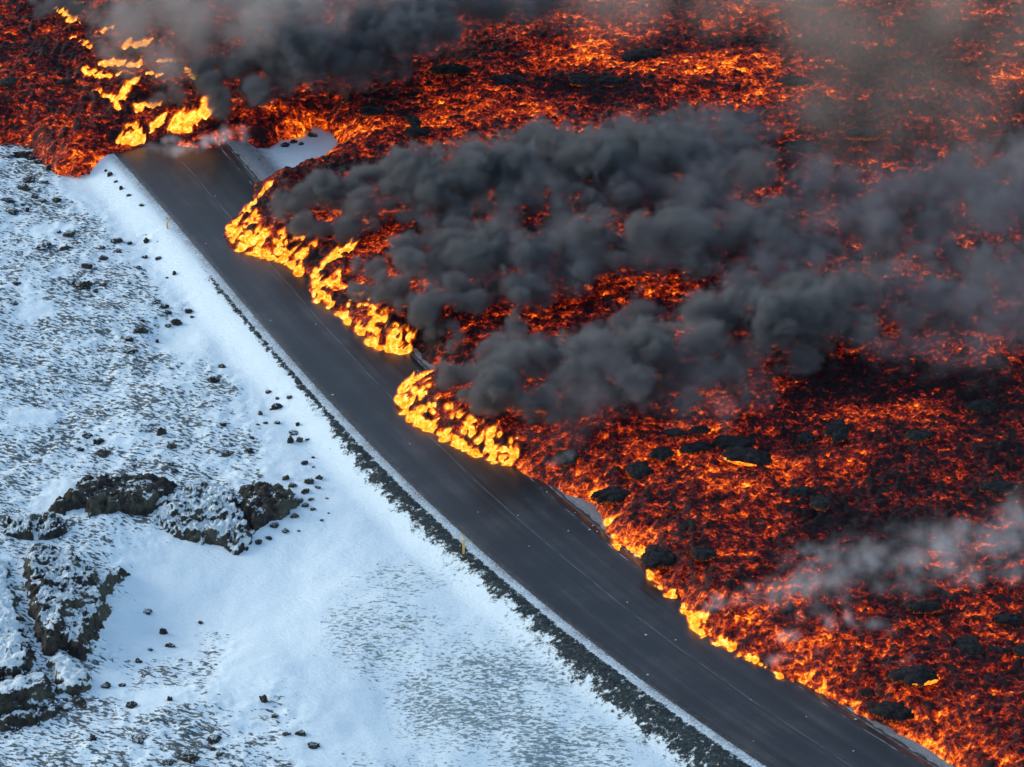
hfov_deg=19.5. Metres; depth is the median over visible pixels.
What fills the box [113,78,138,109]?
fire
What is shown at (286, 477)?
lava stone
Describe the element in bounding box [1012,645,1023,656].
crust raft
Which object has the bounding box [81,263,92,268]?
lava stone
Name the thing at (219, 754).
lava stone
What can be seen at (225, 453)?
lava stone
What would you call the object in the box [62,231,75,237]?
lava stone
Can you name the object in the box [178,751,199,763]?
lava stone
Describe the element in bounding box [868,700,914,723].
crust raft
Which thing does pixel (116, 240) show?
lava stone
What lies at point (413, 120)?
crust raft
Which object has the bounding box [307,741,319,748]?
lava stone
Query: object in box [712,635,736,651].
fire
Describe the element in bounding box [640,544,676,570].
crust raft
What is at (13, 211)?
lava stone
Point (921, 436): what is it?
crust raft
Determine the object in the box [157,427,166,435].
lava stone
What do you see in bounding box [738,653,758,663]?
fire
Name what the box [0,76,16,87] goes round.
crust raft
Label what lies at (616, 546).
fire
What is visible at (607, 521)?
fire
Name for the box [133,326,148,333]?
lava stone
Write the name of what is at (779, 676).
fire
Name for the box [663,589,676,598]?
fire
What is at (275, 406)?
lava stone
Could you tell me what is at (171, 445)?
lava stone
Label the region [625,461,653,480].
crust raft
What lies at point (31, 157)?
lava stone
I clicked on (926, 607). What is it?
crust raft
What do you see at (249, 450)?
lava stone
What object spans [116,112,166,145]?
fire
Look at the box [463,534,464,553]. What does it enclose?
marker post
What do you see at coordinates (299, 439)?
lava stone
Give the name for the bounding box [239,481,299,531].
lava outcrop
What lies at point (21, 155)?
stone
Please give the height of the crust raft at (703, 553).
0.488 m
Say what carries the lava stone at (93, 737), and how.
on the snow ground at (360, 625)
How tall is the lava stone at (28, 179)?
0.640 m
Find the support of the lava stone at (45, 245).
on the snow ground at (360, 625)
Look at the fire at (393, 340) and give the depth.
199.42 m
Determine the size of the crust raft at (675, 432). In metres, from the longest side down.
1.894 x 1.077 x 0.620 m
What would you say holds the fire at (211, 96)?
on the lava field
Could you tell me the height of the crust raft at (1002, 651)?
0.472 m
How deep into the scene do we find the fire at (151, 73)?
232.14 m
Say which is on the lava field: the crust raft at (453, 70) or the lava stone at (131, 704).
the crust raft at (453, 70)
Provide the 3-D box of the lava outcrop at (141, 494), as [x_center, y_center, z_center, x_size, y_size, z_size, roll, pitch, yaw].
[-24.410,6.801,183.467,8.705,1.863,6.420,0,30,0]
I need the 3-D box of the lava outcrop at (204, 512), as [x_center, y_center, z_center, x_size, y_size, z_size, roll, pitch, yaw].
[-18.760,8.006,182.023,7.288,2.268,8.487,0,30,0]
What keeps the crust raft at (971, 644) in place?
on the lava field
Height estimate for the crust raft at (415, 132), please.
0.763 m
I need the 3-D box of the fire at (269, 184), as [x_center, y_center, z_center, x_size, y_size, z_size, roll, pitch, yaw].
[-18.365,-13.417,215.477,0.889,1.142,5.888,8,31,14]
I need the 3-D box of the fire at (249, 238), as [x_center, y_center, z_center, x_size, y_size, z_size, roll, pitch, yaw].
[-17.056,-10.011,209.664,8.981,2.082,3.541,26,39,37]
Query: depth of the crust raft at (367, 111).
226.06 m
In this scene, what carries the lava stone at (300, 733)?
on the snow ground at (360, 625)
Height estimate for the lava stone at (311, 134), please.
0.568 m
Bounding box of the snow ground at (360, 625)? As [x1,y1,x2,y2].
[0,125,953,766]
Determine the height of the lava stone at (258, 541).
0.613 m
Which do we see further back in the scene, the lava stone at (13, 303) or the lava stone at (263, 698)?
the lava stone at (13, 303)
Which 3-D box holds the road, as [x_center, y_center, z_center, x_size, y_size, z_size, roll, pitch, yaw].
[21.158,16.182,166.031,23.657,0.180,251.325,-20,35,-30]
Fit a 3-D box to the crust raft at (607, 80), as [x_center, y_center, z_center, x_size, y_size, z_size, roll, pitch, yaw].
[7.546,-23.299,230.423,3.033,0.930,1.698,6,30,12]
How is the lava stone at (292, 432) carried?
on the snow ground at (360, 625)
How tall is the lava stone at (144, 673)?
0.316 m
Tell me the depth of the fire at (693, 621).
169.52 m
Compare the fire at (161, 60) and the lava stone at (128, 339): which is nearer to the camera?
the lava stone at (128, 339)
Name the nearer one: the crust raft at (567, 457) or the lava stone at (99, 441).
the crust raft at (567, 457)
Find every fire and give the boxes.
[54,6,79,22]
[71,36,91,48]
[82,66,121,78]
[98,57,141,67]
[99,88,114,101]
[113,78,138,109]
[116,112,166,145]
[122,37,152,49]
[134,102,160,112]
[146,71,162,77]
[157,59,175,62]
[167,103,215,132]
[184,68,197,79]
[201,91,216,104]
[226,210,315,276]
[243,181,272,212]
[311,239,356,278]
[312,270,413,354]
[394,371,518,465]
[604,517,614,525]
[611,534,644,556]
[646,570,661,589]
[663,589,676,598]
[680,602,692,615]
[688,611,711,637]
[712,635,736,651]
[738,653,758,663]
[776,673,783,678]
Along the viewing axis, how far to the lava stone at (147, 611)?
174.89 m
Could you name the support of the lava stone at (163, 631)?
on the snow ground at (360, 625)
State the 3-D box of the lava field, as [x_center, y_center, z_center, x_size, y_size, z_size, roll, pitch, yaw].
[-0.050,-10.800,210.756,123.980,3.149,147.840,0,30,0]
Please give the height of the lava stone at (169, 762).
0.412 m
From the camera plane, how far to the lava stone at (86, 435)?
189.78 m
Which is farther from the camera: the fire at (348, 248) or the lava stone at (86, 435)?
the fire at (348, 248)
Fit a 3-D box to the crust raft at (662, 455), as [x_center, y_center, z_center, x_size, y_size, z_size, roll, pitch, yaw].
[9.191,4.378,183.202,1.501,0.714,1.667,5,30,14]
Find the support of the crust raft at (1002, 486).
on the lava field
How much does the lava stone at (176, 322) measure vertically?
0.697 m
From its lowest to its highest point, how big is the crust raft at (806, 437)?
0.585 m
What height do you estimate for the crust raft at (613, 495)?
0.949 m
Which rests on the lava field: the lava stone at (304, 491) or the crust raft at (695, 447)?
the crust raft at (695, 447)
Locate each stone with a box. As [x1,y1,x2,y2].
[1,197,15,203]
[2,154,13,157]
[6,207,18,214]
[7,301,17,305]
[11,281,21,284]
[12,151,34,158]
[17,183,29,190]
[23,176,34,182]
[27,154,35,159]
[33,159,41,163]
[35,242,52,250]
[39,180,50,184]
[52,197,61,202]
[59,245,70,250]
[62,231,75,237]
[73,281,92,289]
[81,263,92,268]
[82,433,92,438]
[90,734,96,740]
[93,438,103,444]
[95,448,108,456]
[99,255,108,259]
[101,682,110,688]
[110,238,122,243]
[123,348,137,353]
[125,336,133,341]
[125,701,137,708]
[131,733,145,743]
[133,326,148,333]
[138,670,150,677]
[143,609,151,614]
[150,299,160,304]
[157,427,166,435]
[159,628,167,634]
[160,304,168,308]
[161,759,174,765]
[165,642,174,647]
[167,443,176,448]
[170,318,182,325]
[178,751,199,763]
[184,308,192,313]
[205,734,221,744]
[207,375,219,382]
[215,751,223,756]
[221,450,233,456]
[244,447,254,453]
[255,539,261,544]
[259,694,267,702]
[269,403,282,409]
[270,522,278,527]
[280,142,289,146]
[282,475,289,480]
[287,435,293,443]
[288,482,296,487]
[289,430,298,435]
[290,513,298,517]
[294,498,303,502]
[295,730,305,735]
[296,437,302,442]
[301,488,309,493]
[304,477,313,483]
[307,132,317,136]
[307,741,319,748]
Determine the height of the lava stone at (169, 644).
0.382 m
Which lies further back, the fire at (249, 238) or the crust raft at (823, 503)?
the fire at (249, 238)
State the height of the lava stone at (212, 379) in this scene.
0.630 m
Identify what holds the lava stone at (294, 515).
on the snow ground at (360, 625)
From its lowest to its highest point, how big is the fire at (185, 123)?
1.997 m
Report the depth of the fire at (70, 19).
241.94 m
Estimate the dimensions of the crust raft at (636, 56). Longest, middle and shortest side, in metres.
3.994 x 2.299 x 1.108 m
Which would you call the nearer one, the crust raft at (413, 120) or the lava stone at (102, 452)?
the lava stone at (102, 452)
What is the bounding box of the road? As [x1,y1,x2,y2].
[114,143,932,766]
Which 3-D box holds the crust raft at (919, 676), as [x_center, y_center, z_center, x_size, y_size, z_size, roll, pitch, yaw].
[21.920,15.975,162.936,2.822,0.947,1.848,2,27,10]
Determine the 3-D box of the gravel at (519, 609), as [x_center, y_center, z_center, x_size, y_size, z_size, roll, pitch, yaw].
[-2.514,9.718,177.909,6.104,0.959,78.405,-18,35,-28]
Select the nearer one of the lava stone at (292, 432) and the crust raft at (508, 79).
the lava stone at (292, 432)
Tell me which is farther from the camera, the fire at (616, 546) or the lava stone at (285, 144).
the lava stone at (285, 144)
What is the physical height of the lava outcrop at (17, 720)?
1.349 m
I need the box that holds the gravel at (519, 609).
[205,277,751,766]
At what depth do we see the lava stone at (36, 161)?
223.97 m
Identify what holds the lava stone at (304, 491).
on the snow ground at (360, 625)
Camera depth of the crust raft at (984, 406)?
187.37 m
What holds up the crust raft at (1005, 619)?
on the lava field
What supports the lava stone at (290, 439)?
on the snow ground at (360, 625)
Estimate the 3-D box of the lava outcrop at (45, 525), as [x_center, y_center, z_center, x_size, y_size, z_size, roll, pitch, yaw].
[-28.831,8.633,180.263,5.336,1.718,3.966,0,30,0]
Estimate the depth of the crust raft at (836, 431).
184.43 m
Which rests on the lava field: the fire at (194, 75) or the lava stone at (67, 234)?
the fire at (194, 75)
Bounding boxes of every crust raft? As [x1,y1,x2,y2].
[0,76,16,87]
[54,78,75,85]
[359,106,387,117]
[401,127,431,138]
[405,114,421,126]
[428,63,472,76]
[449,114,464,119]
[485,74,519,85]
[554,449,579,466]
[568,73,592,86]
[590,485,631,505]
[591,74,628,87]
[620,48,663,62]
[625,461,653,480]
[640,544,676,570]
[649,447,674,463]
[660,427,688,437]
[679,441,714,454]
[688,425,710,434]
[689,545,717,561]
[711,434,756,450]
[721,446,771,467]
[723,111,760,124]
[778,75,813,87]
[778,139,822,155]
[788,485,815,498]
[797,430,815,444]
[809,495,831,511]
[824,419,849,443]
[844,127,883,140]
[857,688,875,697]
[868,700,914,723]
[888,665,939,687]
[904,429,932,443]
[906,599,943,613]
[952,635,984,654]
[964,398,996,413]
[979,479,1018,494]
[986,645,1011,655]
[991,613,1022,626]
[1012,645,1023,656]
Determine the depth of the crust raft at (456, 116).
225.14 m
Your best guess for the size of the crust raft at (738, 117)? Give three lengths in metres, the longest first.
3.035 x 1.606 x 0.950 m
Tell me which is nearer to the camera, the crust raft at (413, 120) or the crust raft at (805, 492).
the crust raft at (805, 492)
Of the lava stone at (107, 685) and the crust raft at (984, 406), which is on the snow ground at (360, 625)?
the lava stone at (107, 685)
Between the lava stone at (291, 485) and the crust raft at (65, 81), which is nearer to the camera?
the lava stone at (291, 485)
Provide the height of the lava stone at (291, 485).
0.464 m
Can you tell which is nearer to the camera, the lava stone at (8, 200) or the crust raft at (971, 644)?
the crust raft at (971, 644)
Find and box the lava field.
[0,0,1023,766]
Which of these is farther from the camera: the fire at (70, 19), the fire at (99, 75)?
the fire at (70, 19)
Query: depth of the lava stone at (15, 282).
206.70 m
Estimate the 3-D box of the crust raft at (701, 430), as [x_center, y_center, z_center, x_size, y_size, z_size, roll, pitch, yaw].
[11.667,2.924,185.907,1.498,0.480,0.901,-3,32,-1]
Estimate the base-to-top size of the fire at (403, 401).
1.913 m
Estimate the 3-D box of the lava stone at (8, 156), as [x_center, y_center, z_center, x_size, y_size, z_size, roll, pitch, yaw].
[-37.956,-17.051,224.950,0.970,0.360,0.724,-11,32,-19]
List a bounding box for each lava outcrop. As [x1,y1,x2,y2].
[0,560,36,680]
[0,668,55,716]
[0,695,87,731]
[1,511,68,540]
[21,543,130,660]
[45,651,92,696]
[48,472,177,517]
[150,481,254,554]
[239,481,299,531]
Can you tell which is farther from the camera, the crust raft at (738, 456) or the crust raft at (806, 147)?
the crust raft at (806, 147)
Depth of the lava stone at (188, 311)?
204.00 m
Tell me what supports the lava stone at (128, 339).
on the snow ground at (360, 625)
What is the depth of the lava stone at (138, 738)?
161.38 m
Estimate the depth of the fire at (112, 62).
233.40 m
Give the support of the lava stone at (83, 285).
on the snow ground at (360, 625)
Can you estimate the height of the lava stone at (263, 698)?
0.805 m
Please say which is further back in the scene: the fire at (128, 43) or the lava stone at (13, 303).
the fire at (128, 43)
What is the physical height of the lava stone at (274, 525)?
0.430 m
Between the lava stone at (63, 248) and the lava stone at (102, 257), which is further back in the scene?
the lava stone at (63, 248)
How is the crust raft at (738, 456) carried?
on the lava field
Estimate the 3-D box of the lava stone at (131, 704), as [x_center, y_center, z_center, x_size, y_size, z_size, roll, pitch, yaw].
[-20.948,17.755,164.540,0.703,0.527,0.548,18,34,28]
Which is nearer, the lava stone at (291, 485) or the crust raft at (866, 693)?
the crust raft at (866, 693)
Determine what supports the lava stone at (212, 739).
on the snow ground at (360, 625)
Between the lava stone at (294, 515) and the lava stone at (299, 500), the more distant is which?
the lava stone at (299, 500)
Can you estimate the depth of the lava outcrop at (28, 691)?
164.72 m
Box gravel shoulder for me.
[223,141,938,766]
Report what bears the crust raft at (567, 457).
on the lava field
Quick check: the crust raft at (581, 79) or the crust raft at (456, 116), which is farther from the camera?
the crust raft at (581, 79)
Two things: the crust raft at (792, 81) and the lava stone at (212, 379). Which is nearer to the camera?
the lava stone at (212, 379)
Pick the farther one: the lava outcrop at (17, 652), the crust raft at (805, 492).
the crust raft at (805, 492)
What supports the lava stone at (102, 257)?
on the snow ground at (360, 625)
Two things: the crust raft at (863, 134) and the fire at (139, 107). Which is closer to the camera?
the crust raft at (863, 134)
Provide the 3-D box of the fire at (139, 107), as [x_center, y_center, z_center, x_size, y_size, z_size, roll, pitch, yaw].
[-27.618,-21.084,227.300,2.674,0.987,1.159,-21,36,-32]
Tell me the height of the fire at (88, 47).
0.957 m
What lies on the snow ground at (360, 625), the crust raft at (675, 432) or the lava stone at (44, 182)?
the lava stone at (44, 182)
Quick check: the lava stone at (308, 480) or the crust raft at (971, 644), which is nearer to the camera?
the crust raft at (971, 644)
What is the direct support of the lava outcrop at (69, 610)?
on the snow ground at (360, 625)
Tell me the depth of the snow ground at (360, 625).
177.04 m
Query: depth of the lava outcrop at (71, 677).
166.48 m
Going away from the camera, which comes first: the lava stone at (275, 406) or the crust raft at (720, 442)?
the crust raft at (720, 442)
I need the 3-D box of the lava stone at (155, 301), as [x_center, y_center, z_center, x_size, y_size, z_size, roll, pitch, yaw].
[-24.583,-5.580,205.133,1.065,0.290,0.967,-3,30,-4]
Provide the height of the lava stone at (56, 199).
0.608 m
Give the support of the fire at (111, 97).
on the lava field
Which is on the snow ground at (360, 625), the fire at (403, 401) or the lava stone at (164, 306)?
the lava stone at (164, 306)
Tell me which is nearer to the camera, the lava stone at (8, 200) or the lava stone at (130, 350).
the lava stone at (130, 350)
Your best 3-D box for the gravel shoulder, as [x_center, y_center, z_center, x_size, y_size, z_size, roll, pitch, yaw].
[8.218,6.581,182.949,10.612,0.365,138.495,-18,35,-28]
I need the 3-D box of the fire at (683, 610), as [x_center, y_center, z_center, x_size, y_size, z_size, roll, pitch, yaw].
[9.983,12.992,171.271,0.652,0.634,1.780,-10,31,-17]
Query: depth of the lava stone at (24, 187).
220.01 m
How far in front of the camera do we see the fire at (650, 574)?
173.99 m

